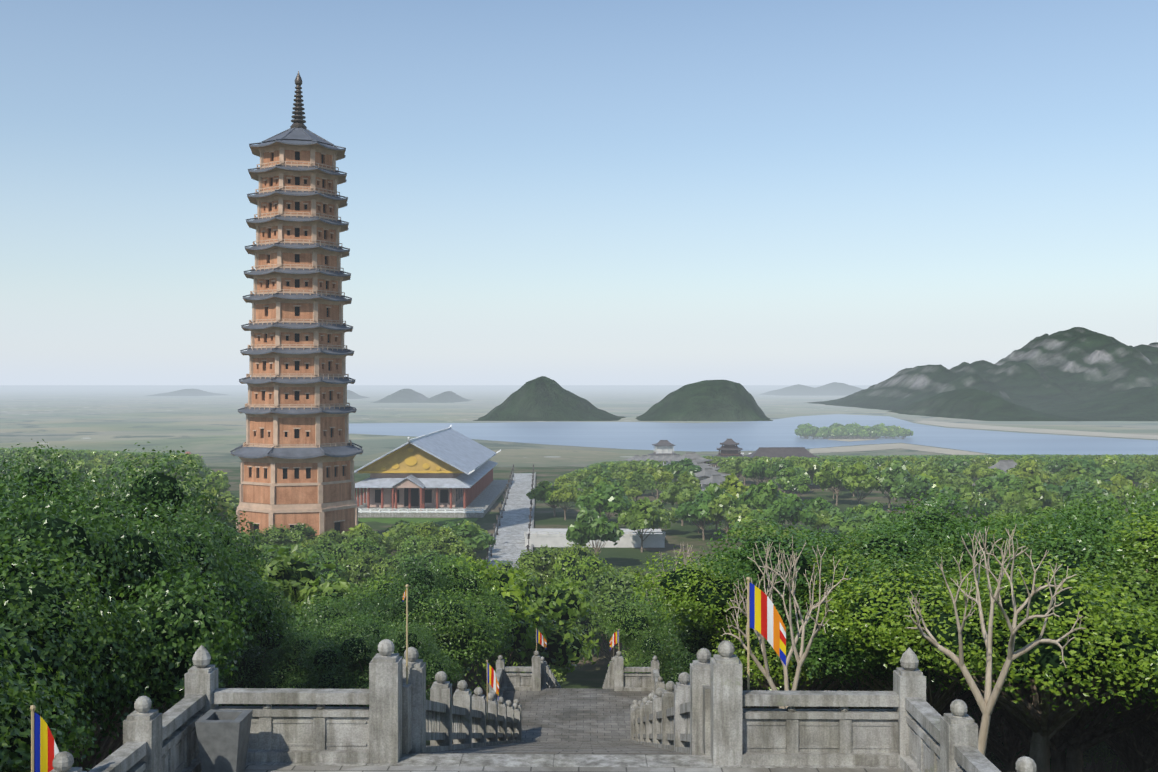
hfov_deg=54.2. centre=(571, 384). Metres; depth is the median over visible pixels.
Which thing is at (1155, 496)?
tree
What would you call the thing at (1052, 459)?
tree
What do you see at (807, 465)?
tree
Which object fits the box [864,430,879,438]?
island tree
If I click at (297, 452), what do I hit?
pagoda tower
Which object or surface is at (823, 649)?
tree
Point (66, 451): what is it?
tree
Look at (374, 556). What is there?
tree
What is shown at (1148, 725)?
tree
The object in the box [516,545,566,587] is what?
tree
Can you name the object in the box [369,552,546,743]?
tree
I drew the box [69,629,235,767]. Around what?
bush
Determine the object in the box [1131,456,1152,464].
tree
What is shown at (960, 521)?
tree
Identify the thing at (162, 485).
tree
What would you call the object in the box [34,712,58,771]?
flag
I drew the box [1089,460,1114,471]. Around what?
tree
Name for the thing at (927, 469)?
tree
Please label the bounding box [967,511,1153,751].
tree
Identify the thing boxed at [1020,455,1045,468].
tree
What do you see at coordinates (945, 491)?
tree
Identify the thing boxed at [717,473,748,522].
tree
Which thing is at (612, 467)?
tree
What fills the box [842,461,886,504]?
tree
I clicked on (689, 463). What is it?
tree
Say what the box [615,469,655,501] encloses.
tree
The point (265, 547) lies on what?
tree
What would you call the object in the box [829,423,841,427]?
island tree
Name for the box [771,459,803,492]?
tree
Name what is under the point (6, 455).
tree
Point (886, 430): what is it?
island tree
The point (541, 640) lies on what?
flag
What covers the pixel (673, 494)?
tree
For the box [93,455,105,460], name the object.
tree
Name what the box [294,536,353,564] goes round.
tree
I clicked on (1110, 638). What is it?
tree
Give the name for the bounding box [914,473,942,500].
tree
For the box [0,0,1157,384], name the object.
sky
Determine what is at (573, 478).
tree
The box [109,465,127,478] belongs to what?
tree
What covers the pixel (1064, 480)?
tree
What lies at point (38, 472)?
tree
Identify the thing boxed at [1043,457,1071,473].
tree
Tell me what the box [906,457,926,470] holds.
tree
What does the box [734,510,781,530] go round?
tree
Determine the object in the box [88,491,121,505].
tree
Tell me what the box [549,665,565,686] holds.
tree
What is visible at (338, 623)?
tree
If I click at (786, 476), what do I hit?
tree
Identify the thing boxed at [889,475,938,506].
tree
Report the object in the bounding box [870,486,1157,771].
tree
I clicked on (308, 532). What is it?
tree
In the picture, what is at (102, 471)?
tree
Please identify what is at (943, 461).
tree
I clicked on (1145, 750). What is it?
tree
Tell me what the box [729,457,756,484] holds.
tree
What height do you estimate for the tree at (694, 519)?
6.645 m
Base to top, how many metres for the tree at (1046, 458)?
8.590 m
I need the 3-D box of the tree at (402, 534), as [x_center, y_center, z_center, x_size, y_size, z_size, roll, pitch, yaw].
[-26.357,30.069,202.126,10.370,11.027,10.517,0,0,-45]
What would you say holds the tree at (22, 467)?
on the ground at (122, 417)
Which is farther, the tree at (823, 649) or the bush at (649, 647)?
the bush at (649, 647)
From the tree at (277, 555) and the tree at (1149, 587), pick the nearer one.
the tree at (1149, 587)
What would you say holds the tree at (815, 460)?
on the ground at (122, 417)
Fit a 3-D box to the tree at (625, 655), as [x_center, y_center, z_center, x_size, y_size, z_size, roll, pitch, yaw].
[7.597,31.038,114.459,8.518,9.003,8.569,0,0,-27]
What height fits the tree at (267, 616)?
8.389 m
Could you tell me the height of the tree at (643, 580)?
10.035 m
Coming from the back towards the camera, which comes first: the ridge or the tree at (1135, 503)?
the ridge
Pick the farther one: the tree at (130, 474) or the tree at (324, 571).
the tree at (130, 474)
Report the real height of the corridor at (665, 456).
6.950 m
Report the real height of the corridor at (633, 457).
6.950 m
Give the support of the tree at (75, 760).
on the ground at (122, 417)
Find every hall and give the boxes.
[354,425,509,517]
[648,440,675,455]
[669,452,711,463]
[711,439,742,466]
[742,447,819,458]
[972,460,1016,485]
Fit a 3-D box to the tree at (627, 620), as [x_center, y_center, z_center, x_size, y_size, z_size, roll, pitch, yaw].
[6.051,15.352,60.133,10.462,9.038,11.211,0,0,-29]
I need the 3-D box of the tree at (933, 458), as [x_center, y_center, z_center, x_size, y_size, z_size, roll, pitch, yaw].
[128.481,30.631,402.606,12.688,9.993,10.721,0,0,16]
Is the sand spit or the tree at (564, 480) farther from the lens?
the sand spit
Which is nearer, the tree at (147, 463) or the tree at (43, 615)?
the tree at (43, 615)
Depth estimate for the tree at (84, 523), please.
28.32 m
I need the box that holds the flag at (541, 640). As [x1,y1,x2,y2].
[537,630,546,648]
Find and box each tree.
[0,438,215,745]
[0,442,273,725]
[0,451,18,461]
[0,455,268,749]
[0,463,12,473]
[0,472,253,771]
[0,495,82,624]
[0,496,111,543]
[0,530,161,771]
[0,623,90,771]
[11,449,26,452]
[13,461,41,474]
[15,449,34,457]
[15,454,37,462]
[23,463,46,472]
[31,450,53,459]
[44,452,79,466]
[45,467,106,522]
[50,462,72,485]
[62,450,90,459]
[64,460,116,483]
[65,450,88,460]
[68,733,122,769]
[69,460,107,470]
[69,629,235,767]
[79,467,129,494]
[87,451,106,459]
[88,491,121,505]
[89,502,298,726]
[90,553,274,753]
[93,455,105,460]
[103,453,130,465]
[108,460,129,473]
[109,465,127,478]
[118,468,143,477]
[131,454,161,467]
[141,469,152,476]
[143,458,175,474]
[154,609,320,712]
[167,464,199,479]
[168,454,193,465]
[179,453,198,463]
[180,464,207,480]
[180,481,202,513]
[181,487,193,503]
[182,470,230,492]
[185,487,237,525]
[194,462,210,471]
[213,502,238,529]
[214,523,249,539]
[219,491,239,505]
[223,595,367,706]
[231,607,439,706]
[233,536,263,561]
[244,524,306,549]
[248,544,361,705]
[251,543,314,564]
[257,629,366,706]
[261,543,299,554]
[270,552,307,566]
[273,592,335,618]
[281,522,318,545]
[286,555,500,687]
[288,540,315,548]
[291,553,519,698]
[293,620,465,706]
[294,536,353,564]
[297,613,434,706]
[301,590,515,695]
[307,550,362,589]
[314,530,347,543]
[335,551,393,592]
[339,526,391,553]
[342,523,389,537]
[345,536,391,561]
[348,551,399,575]
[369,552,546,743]
[384,534,435,576]
[385,520,407,532]
[386,522,425,534]
[387,521,415,551]
[388,536,401,555]
[391,522,440,549]
[396,549,481,580]
[414,521,463,542]
[415,532,484,569]
[428,521,439,527]
[439,519,467,529]
[449,523,495,551]
[450,569,600,698]
[454,520,480,530]
[459,521,487,533]
[459,599,578,692]
[493,560,540,589]
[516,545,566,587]
[526,481,579,516]
[540,586,594,652]
[544,542,610,577]
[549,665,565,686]
[550,485,577,519]
[550,550,609,597]
[554,475,578,488]
[566,507,624,559]
[569,475,579,481]
[572,566,650,660]
[574,469,595,481]
[575,481,631,520]
[576,475,611,502]
[577,466,594,471]
[577,472,623,489]
[584,591,603,655]
[587,630,624,652]
[588,589,685,681]
[591,464,610,475]
[600,563,640,585]
[605,589,665,651]
[606,462,619,471]
[607,649,641,672]
[611,463,636,479]
[614,566,656,581]
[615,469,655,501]
[617,461,641,470]
[617,497,670,551]
[620,486,642,497]
[621,500,636,512]
[625,471,633,479]
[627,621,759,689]
[628,540,845,708]
[635,574,658,599]
[641,463,652,470]
[643,466,673,498]
[645,459,662,465]
[645,527,840,683]
[651,499,677,528]
[652,463,665,468]
[656,482,673,490]
[656,548,866,708]
[656,550,868,707]
[658,484,700,525]
[658,619,758,689]
[661,471,701,503]
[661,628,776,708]
[665,458,701,472]
[666,463,695,481]
[674,491,713,539]
[686,518,708,532]
[692,483,739,532]
[695,512,1149,694]
[702,493,750,542]
[705,456,716,463]
[714,456,724,466]
[717,457,733,467]
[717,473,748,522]
[718,458,742,477]
[727,515,777,541]
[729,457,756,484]
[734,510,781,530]
[736,508,766,521]
[738,479,787,509]
[742,459,774,484]
[743,672,880,708]
[763,459,771,482]
[763,493,816,530]
[770,457,779,465]
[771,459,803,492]
[772,504,1094,716]
[775,466,811,493]
[776,528,809,538]
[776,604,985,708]
[778,510,1157,771]
[784,478,809,496]
[792,463,809,492]
[793,457,818,471]
[795,426,818,438]
[797,423,811,438]
[801,497,841,536]
[804,426,818,438]
[804,508,831,535]
[807,460,821,486]
[809,457,820,463]
[812,525,1053,712]
[813,459,846,504]
[816,430,830,438]
[818,427,827,438]
[820,457,844,463]
[826,484,843,498]
[827,427,845,438]
[827,507,890,536]
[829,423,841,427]
[830,426,851,438]
[833,507,856,543]
[840,427,853,438]
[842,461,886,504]
[844,423,858,437]
[844,457,873,472]
[847,427,865,438]
[849,425,873,438]
[853,504,863,510]
[855,501,891,520]
[859,457,875,467]
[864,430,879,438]
[864,456,879,468]
[867,460,913,510]
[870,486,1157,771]
[874,457,886,466]
[875,426,884,438]
[877,460,914,499]
[880,427,893,438]
[884,456,896,461]
[885,429,899,438]
[887,504,1157,771]
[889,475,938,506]
[890,425,903,437]
[891,428,913,438]
[891,457,913,465]
[902,457,917,463]
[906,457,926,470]
[914,460,935,471]
[914,463,949,475]
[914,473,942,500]
[918,486,969,516]
[927,456,941,461]
[930,466,958,486]
[934,483,979,517]
[935,458,950,464]
[941,456,969,472]
[946,514,968,522]
[947,472,973,485]
[958,686,1148,771]
[961,510,1157,771]
[962,464,995,491]
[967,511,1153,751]
[967,706,1016,760]
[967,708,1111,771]
[970,457,982,477]
[970,490,1157,707]
[970,496,1001,517]
[974,470,1014,492]
[976,457,997,467]
[979,489,1002,502]
[987,511,1005,522]
[994,504,1026,520]
[995,456,1015,462]
[995,477,1025,501]
[996,749,1116,771]
[998,513,1025,528]
[1003,475,1065,524]
[1006,460,1025,474]
[1008,455,1023,458]
[1010,460,1054,484]
[1015,501,1134,756]
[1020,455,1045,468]
[1029,506,1060,523]
[1033,509,1157,750]
[1042,456,1051,462]
[1042,458,1058,472]
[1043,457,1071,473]
[1043,477,1084,507]
[1047,461,1092,482]
[1057,475,1081,485]
[1061,457,1107,475]
[1064,481,1117,509]
[1069,550,1157,702]
[1070,567,1157,728]
[1076,474,1097,483]
[1080,455,1094,459]
[1080,686,1157,771]
[1081,470,1111,484]
[1085,517,1157,771]
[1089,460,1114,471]
[1092,480,1106,487]
[1092,502,1122,515]
[1098,473,1139,495]
[1100,455,1123,470]
[1105,461,1146,486]
[1113,483,1157,529]
[1114,484,1136,510]
[1117,500,1155,521]
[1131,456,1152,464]
[1133,457,1157,479]
[1134,483,1157,502]
[1137,476,1157,492]
[1138,471,1157,485]
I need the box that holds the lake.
[349,414,1157,454]
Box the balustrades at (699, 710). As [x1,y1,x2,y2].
[50,639,1035,771]
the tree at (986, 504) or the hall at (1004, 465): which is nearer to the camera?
the tree at (986, 504)
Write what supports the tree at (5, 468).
on the ground at (122, 417)
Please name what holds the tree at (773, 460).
on the ground at (122, 417)
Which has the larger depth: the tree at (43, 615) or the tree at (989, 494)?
the tree at (989, 494)
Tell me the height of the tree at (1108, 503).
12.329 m
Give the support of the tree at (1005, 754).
on the ground at (122, 417)
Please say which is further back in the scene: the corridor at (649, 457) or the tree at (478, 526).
the corridor at (649, 457)
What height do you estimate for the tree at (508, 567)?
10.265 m
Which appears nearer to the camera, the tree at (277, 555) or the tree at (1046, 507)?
the tree at (277, 555)
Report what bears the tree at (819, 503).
on the ground at (122, 417)
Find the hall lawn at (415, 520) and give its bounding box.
[358,518,477,526]
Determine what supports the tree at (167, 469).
on the ground at (122, 417)
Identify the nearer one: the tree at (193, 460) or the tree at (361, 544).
the tree at (361, 544)
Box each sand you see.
[809,443,989,454]
[828,436,876,440]
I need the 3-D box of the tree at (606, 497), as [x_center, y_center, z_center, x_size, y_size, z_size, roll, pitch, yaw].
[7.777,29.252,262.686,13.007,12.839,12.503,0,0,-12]
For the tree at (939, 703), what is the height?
6.214 m
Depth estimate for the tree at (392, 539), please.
211.43 m
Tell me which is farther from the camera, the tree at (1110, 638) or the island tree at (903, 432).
the island tree at (903, 432)
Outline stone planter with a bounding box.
[195,709,252,771]
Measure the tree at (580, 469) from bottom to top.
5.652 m
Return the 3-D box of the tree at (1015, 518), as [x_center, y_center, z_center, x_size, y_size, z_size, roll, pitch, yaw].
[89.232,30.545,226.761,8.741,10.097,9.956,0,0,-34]
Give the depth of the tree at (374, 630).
42.16 m
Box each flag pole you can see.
[30,705,35,771]
[405,584,408,683]
[486,660,487,718]
[746,577,750,707]
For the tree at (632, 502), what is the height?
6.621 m
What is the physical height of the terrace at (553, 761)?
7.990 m
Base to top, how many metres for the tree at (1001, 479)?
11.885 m
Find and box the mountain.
[808,327,1157,410]
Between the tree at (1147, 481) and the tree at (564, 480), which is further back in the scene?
the tree at (564, 480)
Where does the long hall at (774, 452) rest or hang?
on the ground at (122, 417)
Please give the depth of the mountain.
2959.82 m
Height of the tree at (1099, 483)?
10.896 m
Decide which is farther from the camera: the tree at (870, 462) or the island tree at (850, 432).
the island tree at (850, 432)
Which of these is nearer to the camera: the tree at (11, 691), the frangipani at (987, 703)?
the tree at (11, 691)
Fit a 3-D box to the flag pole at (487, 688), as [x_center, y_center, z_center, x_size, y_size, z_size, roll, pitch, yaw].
[-1.893,6.891,25.535,0.048,1.339,0.042,0,0,1]
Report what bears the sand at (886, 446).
on the ground at (122, 417)
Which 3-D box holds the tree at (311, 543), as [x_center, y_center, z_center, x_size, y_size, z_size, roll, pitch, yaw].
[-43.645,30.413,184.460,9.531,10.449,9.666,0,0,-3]
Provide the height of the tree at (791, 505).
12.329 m
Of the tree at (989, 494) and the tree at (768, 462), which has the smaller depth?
the tree at (989, 494)
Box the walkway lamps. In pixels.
[482,464,533,567]
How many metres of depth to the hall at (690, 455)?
467.32 m
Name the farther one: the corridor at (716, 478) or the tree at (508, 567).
the corridor at (716, 478)
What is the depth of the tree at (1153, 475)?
320.76 m
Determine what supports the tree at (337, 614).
on the ground at (122, 417)
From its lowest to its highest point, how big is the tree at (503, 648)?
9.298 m
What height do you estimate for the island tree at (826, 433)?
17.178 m
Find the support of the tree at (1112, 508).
on the ground at (122, 417)
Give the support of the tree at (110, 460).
on the ground at (122, 417)
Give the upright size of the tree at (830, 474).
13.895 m
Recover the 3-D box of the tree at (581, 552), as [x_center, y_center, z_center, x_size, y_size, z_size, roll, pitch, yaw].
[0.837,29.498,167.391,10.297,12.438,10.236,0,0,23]
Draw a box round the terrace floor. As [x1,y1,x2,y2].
[201,765,903,771]
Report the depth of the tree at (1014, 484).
288.42 m
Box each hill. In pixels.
[148,389,226,395]
[347,390,368,398]
[372,389,470,402]
[473,376,625,420]
[635,380,772,420]
[760,382,862,395]
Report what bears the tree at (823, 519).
on the ground at (122, 417)
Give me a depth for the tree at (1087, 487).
266.73 m
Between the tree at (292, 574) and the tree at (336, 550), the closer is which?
the tree at (292, 574)
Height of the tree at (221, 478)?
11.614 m
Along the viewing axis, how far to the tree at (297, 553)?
157.60 m
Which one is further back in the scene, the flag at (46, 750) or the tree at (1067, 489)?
the tree at (1067, 489)
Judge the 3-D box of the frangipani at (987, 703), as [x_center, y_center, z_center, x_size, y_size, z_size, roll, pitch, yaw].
[7.146,4.848,19.636,2.441,5.023,3.382,0,7,-24]
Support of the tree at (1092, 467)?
on the ground at (122, 417)
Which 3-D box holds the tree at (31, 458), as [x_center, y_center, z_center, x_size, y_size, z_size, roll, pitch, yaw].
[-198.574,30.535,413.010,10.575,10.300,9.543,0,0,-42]
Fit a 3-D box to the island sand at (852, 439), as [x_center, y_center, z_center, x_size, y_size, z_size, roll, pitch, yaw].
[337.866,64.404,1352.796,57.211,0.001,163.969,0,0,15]
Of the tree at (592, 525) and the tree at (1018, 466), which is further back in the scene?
the tree at (1018, 466)
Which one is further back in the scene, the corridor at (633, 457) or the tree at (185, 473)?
the corridor at (633, 457)
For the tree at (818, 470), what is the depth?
382.96 m
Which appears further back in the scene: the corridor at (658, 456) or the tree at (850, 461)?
the corridor at (658, 456)
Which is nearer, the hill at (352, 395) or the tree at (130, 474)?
the tree at (130, 474)
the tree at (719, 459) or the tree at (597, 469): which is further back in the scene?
the tree at (719, 459)
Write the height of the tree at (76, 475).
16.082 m
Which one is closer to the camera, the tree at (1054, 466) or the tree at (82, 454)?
the tree at (1054, 466)
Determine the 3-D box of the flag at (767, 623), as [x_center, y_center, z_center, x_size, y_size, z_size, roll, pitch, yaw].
[2.651,3.229,15.274,0.502,1.111,0.072,0,0,15]
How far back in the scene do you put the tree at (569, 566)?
156.07 m
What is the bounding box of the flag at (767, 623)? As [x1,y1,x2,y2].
[749,582,785,665]
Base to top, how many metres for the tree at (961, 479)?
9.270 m
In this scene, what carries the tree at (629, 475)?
on the ground at (122, 417)
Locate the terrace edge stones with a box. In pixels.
[246,754,901,768]
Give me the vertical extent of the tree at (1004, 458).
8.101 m
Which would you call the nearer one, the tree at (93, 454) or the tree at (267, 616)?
the tree at (267, 616)
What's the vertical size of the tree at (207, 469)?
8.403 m
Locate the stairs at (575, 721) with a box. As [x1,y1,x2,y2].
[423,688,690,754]
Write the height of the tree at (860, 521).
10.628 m
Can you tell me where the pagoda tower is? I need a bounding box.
[230,71,362,535]
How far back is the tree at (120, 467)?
369.26 m
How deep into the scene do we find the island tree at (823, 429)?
1334.89 m
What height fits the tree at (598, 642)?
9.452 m
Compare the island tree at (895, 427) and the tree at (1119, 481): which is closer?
the tree at (1119, 481)
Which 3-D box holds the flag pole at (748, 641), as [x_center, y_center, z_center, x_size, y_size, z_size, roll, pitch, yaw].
[2.399,3.803,15.303,0.064,2.402,0.055,0,0,1]
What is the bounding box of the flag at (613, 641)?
[609,631,618,649]
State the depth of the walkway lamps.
278.58 m
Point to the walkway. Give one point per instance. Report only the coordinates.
(509, 545)
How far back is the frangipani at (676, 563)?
61.57 m
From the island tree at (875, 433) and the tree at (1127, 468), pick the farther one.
the island tree at (875, 433)
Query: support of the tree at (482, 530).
on the ground at (122, 417)
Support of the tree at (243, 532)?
on the ground at (122, 417)
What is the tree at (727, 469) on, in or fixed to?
on the ground at (122, 417)
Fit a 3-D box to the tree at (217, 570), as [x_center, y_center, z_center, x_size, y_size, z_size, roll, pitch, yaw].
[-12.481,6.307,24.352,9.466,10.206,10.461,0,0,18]
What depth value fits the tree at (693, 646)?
35.21 m
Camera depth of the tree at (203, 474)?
365.74 m
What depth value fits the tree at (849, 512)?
244.45 m
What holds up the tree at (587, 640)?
on the ground at (122, 417)
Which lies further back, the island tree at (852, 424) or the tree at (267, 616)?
the island tree at (852, 424)
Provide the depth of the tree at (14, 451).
455.90 m
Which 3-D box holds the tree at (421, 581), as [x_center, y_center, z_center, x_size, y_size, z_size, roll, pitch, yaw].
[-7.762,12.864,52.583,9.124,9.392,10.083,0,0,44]
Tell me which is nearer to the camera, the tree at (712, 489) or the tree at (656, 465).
the tree at (712, 489)
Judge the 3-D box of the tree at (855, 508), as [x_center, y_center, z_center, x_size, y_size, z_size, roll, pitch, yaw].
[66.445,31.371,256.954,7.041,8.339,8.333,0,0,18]
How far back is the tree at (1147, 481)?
288.24 m
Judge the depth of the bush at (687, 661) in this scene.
45.33 m
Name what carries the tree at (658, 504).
on the ground at (122, 417)
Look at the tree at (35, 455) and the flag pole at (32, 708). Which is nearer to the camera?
the flag pole at (32, 708)
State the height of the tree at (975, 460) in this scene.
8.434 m
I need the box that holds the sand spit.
[916,420,1157,438]
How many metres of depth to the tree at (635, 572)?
158.40 m
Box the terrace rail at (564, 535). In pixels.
[524,532,664,536]
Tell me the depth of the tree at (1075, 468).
327.11 m
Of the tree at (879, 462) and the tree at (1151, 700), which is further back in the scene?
the tree at (879, 462)
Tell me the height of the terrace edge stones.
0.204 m
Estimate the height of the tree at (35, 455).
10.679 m
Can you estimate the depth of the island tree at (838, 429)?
1325.74 m
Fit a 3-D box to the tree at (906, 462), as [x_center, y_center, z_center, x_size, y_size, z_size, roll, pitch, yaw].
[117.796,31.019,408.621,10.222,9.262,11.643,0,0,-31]
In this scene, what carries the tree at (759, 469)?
on the ground at (122, 417)
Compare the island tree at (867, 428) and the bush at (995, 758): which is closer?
the bush at (995, 758)
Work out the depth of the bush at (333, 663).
36.08 m
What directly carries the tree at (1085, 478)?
on the ground at (122, 417)
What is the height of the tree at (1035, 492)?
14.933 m
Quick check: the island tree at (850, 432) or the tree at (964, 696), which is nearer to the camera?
the tree at (964, 696)
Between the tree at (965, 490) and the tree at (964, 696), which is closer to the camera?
the tree at (964, 696)
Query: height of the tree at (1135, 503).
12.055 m
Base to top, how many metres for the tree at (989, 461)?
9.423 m
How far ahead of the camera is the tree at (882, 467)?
341.10 m
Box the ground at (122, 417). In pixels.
[0,385,1157,766]
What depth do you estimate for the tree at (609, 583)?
130.27 m
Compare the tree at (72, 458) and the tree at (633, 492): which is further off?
the tree at (72, 458)
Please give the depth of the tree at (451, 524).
251.82 m
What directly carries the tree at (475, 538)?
on the ground at (122, 417)
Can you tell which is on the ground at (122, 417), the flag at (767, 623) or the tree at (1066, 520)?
the tree at (1066, 520)
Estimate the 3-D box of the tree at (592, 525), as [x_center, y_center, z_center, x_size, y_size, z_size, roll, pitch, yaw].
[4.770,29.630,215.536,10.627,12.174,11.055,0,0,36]
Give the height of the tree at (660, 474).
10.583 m
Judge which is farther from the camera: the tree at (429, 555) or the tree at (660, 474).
the tree at (660, 474)
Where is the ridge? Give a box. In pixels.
[888,385,1157,420]
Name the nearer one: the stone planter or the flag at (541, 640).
the stone planter
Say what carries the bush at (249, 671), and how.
on the ground at (122, 417)
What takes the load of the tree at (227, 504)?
on the ground at (122, 417)
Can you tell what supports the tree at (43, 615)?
on the ground at (122, 417)
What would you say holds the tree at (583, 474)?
on the ground at (122, 417)
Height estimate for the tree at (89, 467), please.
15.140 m
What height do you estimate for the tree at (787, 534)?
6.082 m
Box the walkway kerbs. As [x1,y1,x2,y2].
[486,472,535,559]
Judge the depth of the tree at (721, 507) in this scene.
248.21 m
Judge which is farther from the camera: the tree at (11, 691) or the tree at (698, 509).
the tree at (698, 509)
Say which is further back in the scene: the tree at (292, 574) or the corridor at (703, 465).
the corridor at (703, 465)
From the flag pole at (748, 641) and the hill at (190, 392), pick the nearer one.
the flag pole at (748, 641)
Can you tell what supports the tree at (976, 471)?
on the ground at (122, 417)
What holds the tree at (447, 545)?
on the ground at (122, 417)
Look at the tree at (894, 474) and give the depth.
309.52 m
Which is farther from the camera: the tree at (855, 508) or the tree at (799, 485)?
the tree at (799, 485)
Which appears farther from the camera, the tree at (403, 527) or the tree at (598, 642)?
the tree at (403, 527)
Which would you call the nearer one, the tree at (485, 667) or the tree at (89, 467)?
the tree at (485, 667)
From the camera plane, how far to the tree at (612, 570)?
158.22 m
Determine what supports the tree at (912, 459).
on the ground at (122, 417)
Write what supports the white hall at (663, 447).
on the ground at (122, 417)
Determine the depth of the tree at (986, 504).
269.03 m
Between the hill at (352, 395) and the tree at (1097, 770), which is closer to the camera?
the tree at (1097, 770)
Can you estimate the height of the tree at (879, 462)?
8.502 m
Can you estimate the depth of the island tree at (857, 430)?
1336.95 m
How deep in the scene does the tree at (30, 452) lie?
446.08 m
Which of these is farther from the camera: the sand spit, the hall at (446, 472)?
the sand spit
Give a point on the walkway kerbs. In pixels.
(489, 551)
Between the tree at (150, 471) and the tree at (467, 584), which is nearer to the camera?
the tree at (467, 584)
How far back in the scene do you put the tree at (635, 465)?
404.64 m
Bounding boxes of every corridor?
[624,455,639,461]
[632,455,647,461]
[639,455,655,460]
[646,455,662,461]
[653,454,671,464]
[660,454,680,465]
[677,462,718,480]
[690,458,710,465]
[694,468,730,488]
[699,474,724,488]
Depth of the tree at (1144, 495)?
256.02 m
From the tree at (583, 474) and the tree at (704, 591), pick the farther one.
the tree at (583, 474)
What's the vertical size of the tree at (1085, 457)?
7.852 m
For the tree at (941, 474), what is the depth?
307.56 m
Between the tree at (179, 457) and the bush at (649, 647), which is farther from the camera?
the tree at (179, 457)
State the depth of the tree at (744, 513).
242.51 m
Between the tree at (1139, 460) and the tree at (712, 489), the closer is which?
the tree at (712, 489)
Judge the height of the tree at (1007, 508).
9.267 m
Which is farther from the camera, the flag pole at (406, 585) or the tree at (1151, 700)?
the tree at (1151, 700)
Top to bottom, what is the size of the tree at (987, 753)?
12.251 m
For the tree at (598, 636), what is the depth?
136.86 m
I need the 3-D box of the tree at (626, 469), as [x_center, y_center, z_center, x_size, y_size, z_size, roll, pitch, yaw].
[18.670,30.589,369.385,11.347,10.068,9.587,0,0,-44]
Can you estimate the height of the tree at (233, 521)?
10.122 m
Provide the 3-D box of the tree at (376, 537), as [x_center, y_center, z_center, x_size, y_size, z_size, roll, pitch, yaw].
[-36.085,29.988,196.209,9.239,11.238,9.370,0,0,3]
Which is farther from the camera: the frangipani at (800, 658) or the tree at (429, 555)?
the tree at (429, 555)
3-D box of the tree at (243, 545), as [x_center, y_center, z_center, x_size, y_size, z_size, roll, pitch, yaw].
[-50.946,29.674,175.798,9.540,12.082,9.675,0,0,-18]
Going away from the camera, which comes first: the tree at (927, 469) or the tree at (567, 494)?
the tree at (567, 494)
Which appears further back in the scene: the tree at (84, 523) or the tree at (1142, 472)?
the tree at (1142, 472)
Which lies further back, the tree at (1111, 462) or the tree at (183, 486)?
the tree at (1111, 462)
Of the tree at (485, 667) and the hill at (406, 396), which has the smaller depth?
the tree at (485, 667)
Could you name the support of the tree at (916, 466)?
on the ground at (122, 417)
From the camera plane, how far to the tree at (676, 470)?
367.12 m
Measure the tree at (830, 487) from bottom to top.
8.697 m
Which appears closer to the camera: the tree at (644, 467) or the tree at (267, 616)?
the tree at (267, 616)
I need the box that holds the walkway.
[486,473,534,567]
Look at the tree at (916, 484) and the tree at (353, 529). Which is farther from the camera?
the tree at (916, 484)
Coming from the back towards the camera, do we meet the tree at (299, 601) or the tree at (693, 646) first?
the tree at (299, 601)
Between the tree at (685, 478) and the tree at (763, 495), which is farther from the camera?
the tree at (685, 478)
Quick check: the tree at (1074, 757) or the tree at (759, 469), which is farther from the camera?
the tree at (759, 469)
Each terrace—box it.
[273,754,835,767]
[525,528,664,547]
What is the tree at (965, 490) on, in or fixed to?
on the ground at (122, 417)
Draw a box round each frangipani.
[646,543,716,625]
[721,536,850,708]
[904,524,1085,755]
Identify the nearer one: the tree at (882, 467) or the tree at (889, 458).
the tree at (882, 467)
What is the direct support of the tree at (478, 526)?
on the ground at (122, 417)
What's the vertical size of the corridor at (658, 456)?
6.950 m
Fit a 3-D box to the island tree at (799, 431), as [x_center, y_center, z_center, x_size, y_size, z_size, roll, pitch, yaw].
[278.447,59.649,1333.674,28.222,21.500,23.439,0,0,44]
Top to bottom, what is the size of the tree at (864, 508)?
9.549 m
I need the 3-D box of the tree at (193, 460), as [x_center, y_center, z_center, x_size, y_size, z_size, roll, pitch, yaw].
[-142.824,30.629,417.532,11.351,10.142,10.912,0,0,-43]
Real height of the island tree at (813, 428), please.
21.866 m
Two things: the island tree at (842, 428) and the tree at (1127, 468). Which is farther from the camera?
the island tree at (842, 428)
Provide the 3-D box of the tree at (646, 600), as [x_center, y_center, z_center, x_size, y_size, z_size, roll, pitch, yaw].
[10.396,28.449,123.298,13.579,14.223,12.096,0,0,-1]

